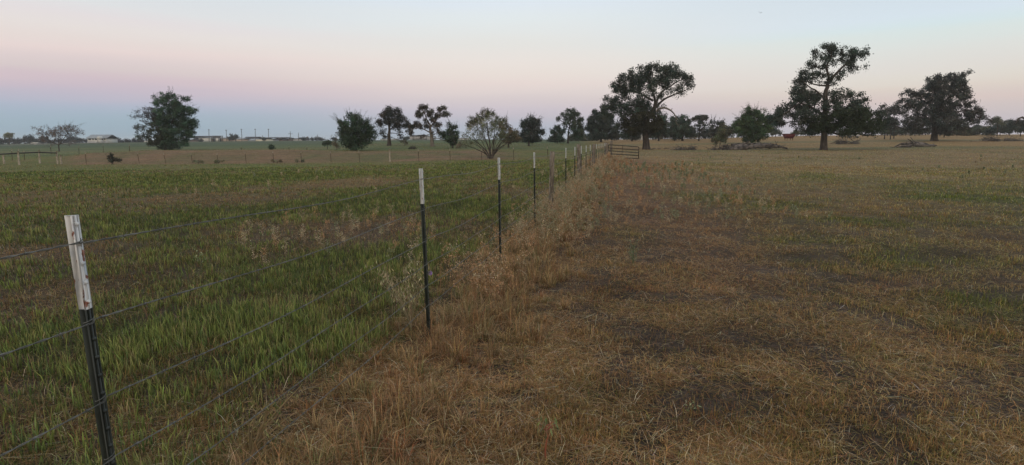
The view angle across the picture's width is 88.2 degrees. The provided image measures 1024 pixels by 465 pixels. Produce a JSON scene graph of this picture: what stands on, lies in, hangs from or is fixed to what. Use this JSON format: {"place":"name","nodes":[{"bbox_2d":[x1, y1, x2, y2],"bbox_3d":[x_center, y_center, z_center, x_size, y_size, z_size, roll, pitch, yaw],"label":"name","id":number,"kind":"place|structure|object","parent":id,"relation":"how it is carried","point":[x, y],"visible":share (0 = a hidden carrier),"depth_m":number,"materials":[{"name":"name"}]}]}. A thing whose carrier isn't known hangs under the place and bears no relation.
{"place":"outdoors","nodes":[
{"label":"outdoors","id":0,"kind":"place"},
{"bbox_2d":[0,157,595,464],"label":"green grass","id":1,"kind":"structure","parent":0,"point":[239,315],"depth_m":5.10,"materials":[{"name":"green plant"}]},
{"bbox_2d":[194,157,614,464],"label":"bunch grass","id":2,"kind":"structure","parent":0,"point":[540,253],"depth_m":3.59,"materials":[{"name":"brown plant"}]},
{"bbox_2d":[0,134,1023,464],"bbox_3d":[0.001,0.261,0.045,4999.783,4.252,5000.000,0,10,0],"label":"ground","id":3,"kind":"structure","parent":0,"point":[128,154],"depth_m":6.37,"materials":[{"name":"plant"}]},
{"bbox_2d":[3,132,14,144],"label":"pale tree","id":4,"kind":"object","parent":3,"relation":"on","point":[8,135],"visible":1,"depth_m":323.24,"materials":[{"name":"green plant"}]},
{"bbox_2d":[13,137,21,143],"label":"skyline tree","id":5,"kind":"object","parent":3,"relation":"on","point":[17,140],"visible":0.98,"depth_m":343.67,"materials":[{"name":"green plant"}]},
{"bbox_2d":[22,134,36,143],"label":"skyline tree","id":6,"kind":"object","parent":3,"relation":"on","point":[30,137],"visible":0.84,"depth_m":343.92,"materials":[{"name":"green plant"}]},
{"bbox_2d":[0,150,61,164],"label":"rail fence","id":7,"kind":"object","parent":3,"relation":"on","point":[18,156],"visible":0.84,"depth_m":59.85,"materials":[{"name":"grey wood"}]},
{"bbox_2d":[33,137,48,143],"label":"skyline tree","id":8,"kind":"object","parent":3,"relation":"on","point":[38,140],"visible":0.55,"depth_m":342.89,"materials":[{"name":"green plant"}]},
{"bbox_2d":[31,123,84,151],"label":"thorn tree","id":9,"kind":"object","parent":3,"relation":"on","point":[56,132],"visible":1,"depth_m":110.19,"materials":[{"name":"brown plant"}]},
{"bbox_2d":[51,137,65,143],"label":"skyline tree","id":10,"kind":"object","parent":3,"relation":"on","point":[60,140],"visible":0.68,"depth_m":344.48,"materials":[{"name":"green plant"}]},
{"bbox_2d":[65,135,75,142],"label":"skyline tree","id":11,"kind":"object","parent":3,"relation":"on","point":[70,138],"visible":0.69,"depth_m":342.53,"materials":[{"name":"green plant"}]},
{"bbox_2d":[73,137,86,142],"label":"skyline tree","id":12,"kind":"object","parent":3,"relation":"on","point":[79,140],"visible":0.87,"depth_m":343.67,"materials":[{"name":"green plant"}]},
{"bbox_2d":[85,135,118,142],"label":"house","id":13,"kind":"structure","parent":3,"relation":"on","point":[100,138],"depth_m":315.19,"materials":[{"name":"white"}]},
{"bbox_2d":[106,152,122,163],"bbox_3d":[-44.019,-8.121,58.269,1.435,1.627,1.670,0,10,0],"label":"bush","id":14,"kind":"object","parent":3,"relation":"on","point":[111,159],"visible":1,"depth_m":58.36,"materials":[{"name":"green plant"}]},
{"bbox_2d":[118,138,130,142],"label":"skyline tree","id":15,"kind":"object","parent":3,"relation":"on","point":[125,140],"visible":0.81,"depth_m":337.88,"materials":[{"name":"green plant"}]},
{"bbox_2d":[11,144,243,160],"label":"back fence","id":16,"kind":"object","parent":3,"relation":"on","point":[103,150],"visible":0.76,"depth_m":75.94,"materials":[{"name":"metal"}]},
{"bbox_2d":[130,138,144,141],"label":"skyline tree","id":17,"kind":"object","parent":3,"relation":"on","point":[134,140],"visible":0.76,"depth_m":338.58,"materials":[{"name":"green plant"}]},
{"bbox_2d":[127,86,199,149],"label":"leafy tree","id":18,"kind":"object","parent":3,"relation":"on","point":[168,128],"visible":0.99,"depth_m":100.91,"materials":[{"name":"green plant"}]},
{"bbox_2d":[199,137,210,141],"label":"warehouse","id":19,"kind":"structure","parent":3,"relation":"on","point":[206,139],"depth_m":393.75,"materials":[{"name":"white"}]},
{"bbox_2d":[190,136,220,141],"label":"house","id":20,"kind":"structure","parent":3,"relation":"on","point":[194,139],"depth_m":403.29,"materials":[{"name":"grey brick"}]},
{"bbox_2d":[211,136,240,141],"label":"storage shed","id":21,"kind":"structure","parent":3,"relation":"on","point":[219,138],"depth_m":395.42,"materials":[{"name":"beige"}]},
{"bbox_2d":[227,133,235,140],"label":"skyline tree","id":22,"kind":"object","parent":3,"relation":"on","point":[231,138],"visible":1,"depth_m":378.49,"materials":[{"name":"green plant"}]},
{"bbox_2d":[234,138,250,140],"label":"storage shed","id":23,"kind":"structure","parent":3,"relation":"on","point":[242,139],"depth_m":394.77,"materials":[{"name":"beige"}]},
{"bbox_2d":[238,386,302,454],"bbox_3d":[-1.157,0.935,2.541,0.298,0.422,0.220,-8,13,-38],"label":"forked weed","id":24,"kind":"object","parent":3,"relation":"on","point":[263,426],"visible":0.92,"depth_m":2.54,"materials":[{"name":"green plant"}]},
{"bbox_2d":[268,143,275,149],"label":"bush","id":25,"kind":"object","parent":3,"relation":"on","point":[270,146],"visible":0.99,"depth_m":82.75,"materials":[{"name":"green plant"}]},
{"bbox_2d":[270,158,282,162],"bbox_3d":[-25.556,-7.703,57.477,1.320,0.739,0.901,-3,10,-18],"label":"bush","id":26,"kind":"object","parent":3,"relation":"on","point":[277,161],"visible":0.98,"depth_m":57.32,"materials":[{"name":"green plant"}]},
{"bbox_2d":[293,136,310,140],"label":"house","id":27,"kind":"structure","parent":3,"relation":"on","point":[295,139],"depth_m":408.41,"materials":[{"name":"grey metal"}]},
{"bbox_2d":[0,140,612,464],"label":"barbed wire fence","id":28,"kind":"object","parent":3,"relation":"on","point":[79,267],"visible":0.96,"depth_m":1.54,"materials":[{"name":"black metal"}]},
{"bbox_2d":[310,136,324,140],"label":"building","id":29,"kind":"structure","parent":3,"relation":"on","point":[316,138],"depth_m":376.70,"materials":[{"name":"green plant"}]},
{"bbox_2d":[322,139,331,148],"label":"bush","id":30,"kind":"object","parent":3,"relation":"on","point":[326,142],"visible":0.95,"depth_m":90.55,"materials":[{"name":"green plant"}]},
{"bbox_2d":[85,147,576,164],"bbox_3d":[-20.357,-8.254,57.386,55.300,2.064,2.016,1,10,6],"label":"cross fence","id":31,"kind":"object","parent":3,"relation":"on","point":[330,154],"visible":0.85,"depth_m":57.34,"materials":[{"name":"metal"}]},
{"bbox_2d":[331,138,340,149],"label":"bush","id":32,"kind":"object","parent":3,"relation":"on","point":[335,144],"visible":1,"depth_m":86.67,"materials":[{"name":"green plant"}]},
{"bbox_2d":[332,106,382,150],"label":"evergreen tree","id":33,"kind":"object","parent":3,"relation":"on","point":[354,135],"visible":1,"depth_m":77.64,"materials":[{"name":"green plant"}]},
{"bbox_2d":[374,104,409,145],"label":"oak tree","id":34,"kind":"object","parent":3,"relation":"on","point":[388,114],"visible":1,"depth_m":97.70,"materials":[{"name":"green plant"}]},
{"bbox_2d":[360,255,431,330],"bbox_3d":[-0.885,0.519,4.224,0.549,0.655,0.523,0,10,0],"label":"drooping weed","id":35,"kind":"object","parent":3,"relation":"on","point":[411,312],"visible":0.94,"depth_m":4.26,"materials":[{"name":"beige plant"}]},
{"bbox_2d":[397,132,407,144],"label":"bush","id":36,"kind":"object","parent":3,"relation":"on","point":[404,141],"visible":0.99,"depth_m":98.20,"materials":[{"name":"green plant"}]},
{"bbox_2d":[410,135,435,139],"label":"barn","id":37,"kind":"structure","parent":3,"relation":"on","point":[417,137],"depth_m":344.48,"materials":[{"name":"grey metal"}]},
{"bbox_2d":[412,136,420,139],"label":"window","id":38,"kind":"structure","parent":37,"relation":"in","point":[413,137],"depth_m":344.43,"materials":[{"name":"white"}]},
{"bbox_2d":[405,104,452,145],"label":"oak tree","id":39,"kind":"object","parent":3,"relation":"on","point":[419,115],"visible":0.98,"depth_m":94.87,"materials":[{"name":"green plant"}]},
{"bbox_2d":[434,117,459,147],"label":"shrubby tree","id":40,"kind":"object","parent":3,"relation":"on","point":[448,134],"visible":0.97,"depth_m":86.19,"materials":[{"name":"green plant"}]},
{"bbox_2d":[450,139,471,147],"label":"bush","id":41,"kind":"object","parent":3,"relation":"on","point":[460,144],"visible":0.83,"depth_m":84.78,"materials":[{"name":"green plant"}]},
{"bbox_2d":[458,107,518,158],"bbox_3d":[-2.785,-11.004,58.954,5.995,6.096,4.293,-7,12,-33],"label":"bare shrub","id":42,"kind":"object","parent":3,"relation":"on","point":[472,122],"visible":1,"depth_m":58.74,"materials":[{"name":"green plant"}]},
{"bbox_2d":[497,115,520,147],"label":"shrubby tree","id":43,"kind":"object","parent":3,"relation":"on","point":[513,136],"visible":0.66,"depth_m":88.07,"materials":[{"name":"green plant"}]},
{"bbox_2d":[519,111,545,145],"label":"round tree","id":44,"kind":"object","parent":3,"relation":"on","point":[530,131],"visible":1,"depth_m":97.52,"materials":[{"name":"green plant"}]},
{"bbox_2d":[534,417,558,460],"bbox_3d":[0.166,1.010,2.515,0.110,0.282,0.151,9,13,42],"label":"stub weed","id":45,"kind":"object","parent":3,"relation":"on","point":[546,425],"visible":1,"depth_m":2.50,"materials":[{"name":"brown plant"}]},
{"bbox_2d":[549,124,565,142],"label":"shrubby tree","id":46,"kind":"object","parent":3,"relation":"on","point":[557,132],"visible":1,"depth_m":121.31,"materials":[{"name":"green plant"}]},
{"bbox_2d":[101,151,1014,306],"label":"weeds","id":47,"kind":"object","parent":3,"relation":"on","point":[591,170],"visible":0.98,"depth_m":10.42,"materials":[{"name":"beige plant"}]},
{"bbox_2d":[556,106,585,142],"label":"oak tree","id":48,"kind":"object","parent":3,"relation":"on","point":[572,114],"visible":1,"depth_m":123.87,"materials":[{"name":"green plant"}]},
{"bbox_2d":[569,133,589,141],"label":"hedge tree","id":49,"kind":"object","parent":3,"relation":"on","point":[583,138],"visible":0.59,"depth_m":161.19,"materials":[{"name":"green plant"}]},
{"bbox_2d":[586,133,599,140],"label":"hedge tree","id":50,"kind":"object","parent":3,"relation":"on","point":[589,134],"visible":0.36,"depth_m":168.25,"materials":[{"name":"green plant"}]},
{"bbox_2d":[583,108,619,141],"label":"broad tree","id":51,"kind":"object","parent":3,"relation":"on","point":[598,126],"visible":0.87,"depth_m":136.01,"materials":[{"name":"green plant"}]},
{"bbox_2d":[609,132,623,140],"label":"hedge tree","id":52,"kind":"object","parent":3,"relation":"on","point":[617,138],"visible":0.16,"depth_m":172.00,"materials":[{"name":"green plant"}]},
{"bbox_2d":[608,144,638,158],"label":"tubular gate","id":53,"kind":"structure","parent":3,"relation":"on","point":[624,151],"depth_m":44.48,"materials":[{"name":"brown metal"}]},
{"bbox_2d":[622,132,641,140],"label":"background tree","id":54,"kind":"object","parent":3,"relation":"on","point":[635,139],"visible":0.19,"depth_m":143.06,"materials":[{"name":"green plant"}]},
{"bbox_2d":[627,242,640,262],"bbox_3d":[1.458,0.255,6.421,0.165,0.359,0.205,4,11,25],"label":"white flowered weed","id":55,"kind":"object","parent":3,"relation":"on","point":[632,253],"visible":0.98,"depth_m":6.43,"materials":[{"name":"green plant"}]},
{"bbox_2d":[599,60,695,149],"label":"oak tree","id":56,"kind":"object","parent":3,"relation":"on","point":[639,120],"visible":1,"depth_m":86.76,"materials":[{"name":"green plant"}]},
{"bbox_2d":[649,117,667,140],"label":"background tree","id":57,"kind":"object","parent":3,"relation":"on","point":[662,134],"visible":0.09,"depth_m":142.94,"materials":[{"name":"green plant"}]},
{"bbox_2d":[659,137,702,140],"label":"board fence","id":58,"kind":"object","parent":3,"relation":"on","point":[683,137],"visible":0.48,"depth_m":147.61,"materials":[{"name":"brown wood"}]},
{"bbox_2d":[665,114,697,140],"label":"broad tree","id":59,"kind":"object","parent":3,"relation":"on","point":[674,130],"visible":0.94,"depth_m":138.03,"materials":[{"name":"green plant"}]},
{"bbox_2d":[665,144,698,149],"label":"brush pile","id":60,"kind":"object","parent":3,"relation":"on","point":[683,148],"visible":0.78,"depth_m":82.76,"materials":[{"name":"grey wood"}]},
{"bbox_2d":[691,114,708,140],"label":"umbrella tree","id":61,"kind":"object","parent":3,"relation":"on","point":[701,118],"visible":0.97,"depth_m":134.72,"materials":[{"name":"green plant"}]},
{"bbox_2d":[702,116,729,137],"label":"sparse tree","id":62,"kind":"object","parent":3,"relation":"on","point":[711,131],"visible":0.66,"depth_m":129.19,"materials":[{"name":"green plant"}]},
{"bbox_2d":[710,123,729,147],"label":"shrub","id":63,"kind":"object","parent":3,"relation":"on","point":[720,135],"visible":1,"depth_m":90.12,"materials":[{"name":"green plant"}]},
{"bbox_2d":[725,125,733,138],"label":"background tree","id":64,"kind":"object","parent":3,"relation":"on","point":[729,130],"visible":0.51,"depth_m":148.28,"materials":[{"name":"green plant"}]},
{"bbox_2d":[703,141,787,149],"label":"fallen trunks","id":65,"kind":"object","parent":3,"relation":"on","point":[742,146],"visible":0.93,"depth_m":80.78,"materials":[{"name":"grey wood"}]},
{"bbox_2d":[728,101,773,142],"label":"green bush","id":66,"kind":"object","parent":3,"relation":"on","point":[749,127],"visible":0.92,"depth_m":108.63,"materials":[{"name":"green plant"}]},
{"bbox_2d":[770,129,782,136],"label":"scrub tree","id":67,"kind":"object","parent":3,"relation":"on","point":[772,134],"visible":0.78,"depth_m":168.77,"materials":[{"name":"green plant"}]},
{"bbox_2d":[782,134,795,139],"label":"feed hopper","id":68,"kind":"object","parent":3,"relation":"on","point":[788,136],"visible":0.81,"depth_m":124.28,"materials":[{"name":"red metal"}]},
{"bbox_2d":[790,129,802,136],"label":"scrub tree","id":69,"kind":"object","parent":3,"relation":"on","point":[796,133],"visible":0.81,"depth_m":159.21,"materials":[{"name":"green plant"}]},
{"bbox_2d":[765,41,892,149],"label":"oak tree","id":70,"kind":"object","parent":3,"relation":"on","point":[855,117],"visible":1,"depth_m":76.86,"materials":[{"name":"green plant"}]},
{"bbox_2d":[828,137,860,143],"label":"brush pile","id":71,"kind":"object","parent":3,"relation":"on","point":[844,141],"visible":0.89,"depth_m":103.35,"materials":[{"name":"grey wood"}]},
{"bbox_2d":[875,102,894,138],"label":"background tree","id":72,"kind":"object","parent":3,"relation":"on","point":[885,108],"visible":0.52,"depth_m":124.58,"materials":[{"name":"green plant"}]},
{"bbox_2d":[880,128,891,135],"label":"scrub tree","id":73,"kind":"object","parent":3,"relation":"on","point":[887,133],"visible":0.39,"depth_m":163.99,"materials":[{"name":"green plant"}]},
{"bbox_2d":[885,114,900,138],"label":"background tree","id":74,"kind":"object","parent":3,"relation":"on","point":[895,121],"visible":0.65,"depth_m":122.66,"materials":[{"name":"green plant"}]},
{"bbox_2d":[889,102,902,138],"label":"background tree","id":75,"kind":"object","parent":3,"relation":"on","point":[893,108],"visible":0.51,"depth_m":128.64,"materials":[{"name":"green plant"}]},
{"bbox_2d":[891,127,903,135],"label":"scrub tree","id":76,"kind":"object","parent":3,"relation":"on","point":[898,132],"visible":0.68,"depth_m":158.79,"materials":[{"name":"green plant"}]},
{"bbox_2d":[893,137,936,147],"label":"uprooted trunk","id":77,"kind":"object","parent":3,"relation":"on","point":[913,143],"visible":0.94,"depth_m":84.67,"materials":[{"name":"grey wood"}]},
{"bbox_2d":[893,68,994,140],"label":"oak tree","id":78,"kind":"object","parent":3,"relation":"on","point":[948,112],"visible":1,"depth_m":108.61,"materials":[{"name":"green plant"}]},
{"bbox_2d":[938,129,955,136],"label":"background tree","id":79,"kind":"object","parent":3,"relation":"on","point":[948,134],"visible":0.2,"depth_m":137.13,"materials":[{"name":"green plant"}]},
{"bbox_2d":[954,129,974,135],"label":"background tree","id":80,"kind":"object","parent":3,"relation":"on","point":[958,132],"visible":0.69,"depth_m":156.34,"materials":[{"name":"green plant"}]},
{"bbox_2d":[971,126,982,135],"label":"scrub tree","id":81,"kind":"object","parent":3,"relation":"on","point":[977,133],"visible":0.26,"depth_m":163.14,"materials":[{"name":"green plant"}]},
{"bbox_2d":[977,125,996,134],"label":"scrub tree","id":82,"kind":"object","parent":3,"relation":"on","point":[985,127],"visible":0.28,"depth_m":168.93,"materials":[{"name":"green plant"}]},
{"bbox_2d":[983,123,1013,135],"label":"background tree","id":83,"kind":"object","parent":3,"relation":"on","point":[1004,129],"visible":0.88,"depth_m":161.48,"materials":[{"name":"green plant"}]},
{"bbox_2d":[989,116,1007,135],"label":"background tree","id":84,"kind":"object","parent":3,"relation":"on","point":[997,119],"visible":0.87,"depth_m":146.66,"materials":[{"name":"green plant"}]},
{"bbox_2d":[978,135,1022,141],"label":"brush pile","id":85,"kind":"object","parent":3,"relation":"on","point":[998,140],"visible":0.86,"depth_m":108.16,"materials":[{"name":"brown wood"}]},
{"bbox_2d":[1006,116,1023,135],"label":"background tree","id":86,"kind":"object","parent":3,"relation":"on","point":[1017,125],"visible":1,"depth_m":146.70,"materials":[{"name":"green plant"}]},
{"bbox_2d":[0,142,1023,185],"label":"pasture grass","id":87,"kind":"structure","parent":0,"point":[673,151],"depth_m":44.40,"materials":[{"name":"green plant"}]},
{"bbox_2d":[0,0,1023,143],"label":"sky","id":88,"kind":"structure","parent":0,"point":[282,67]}
]}

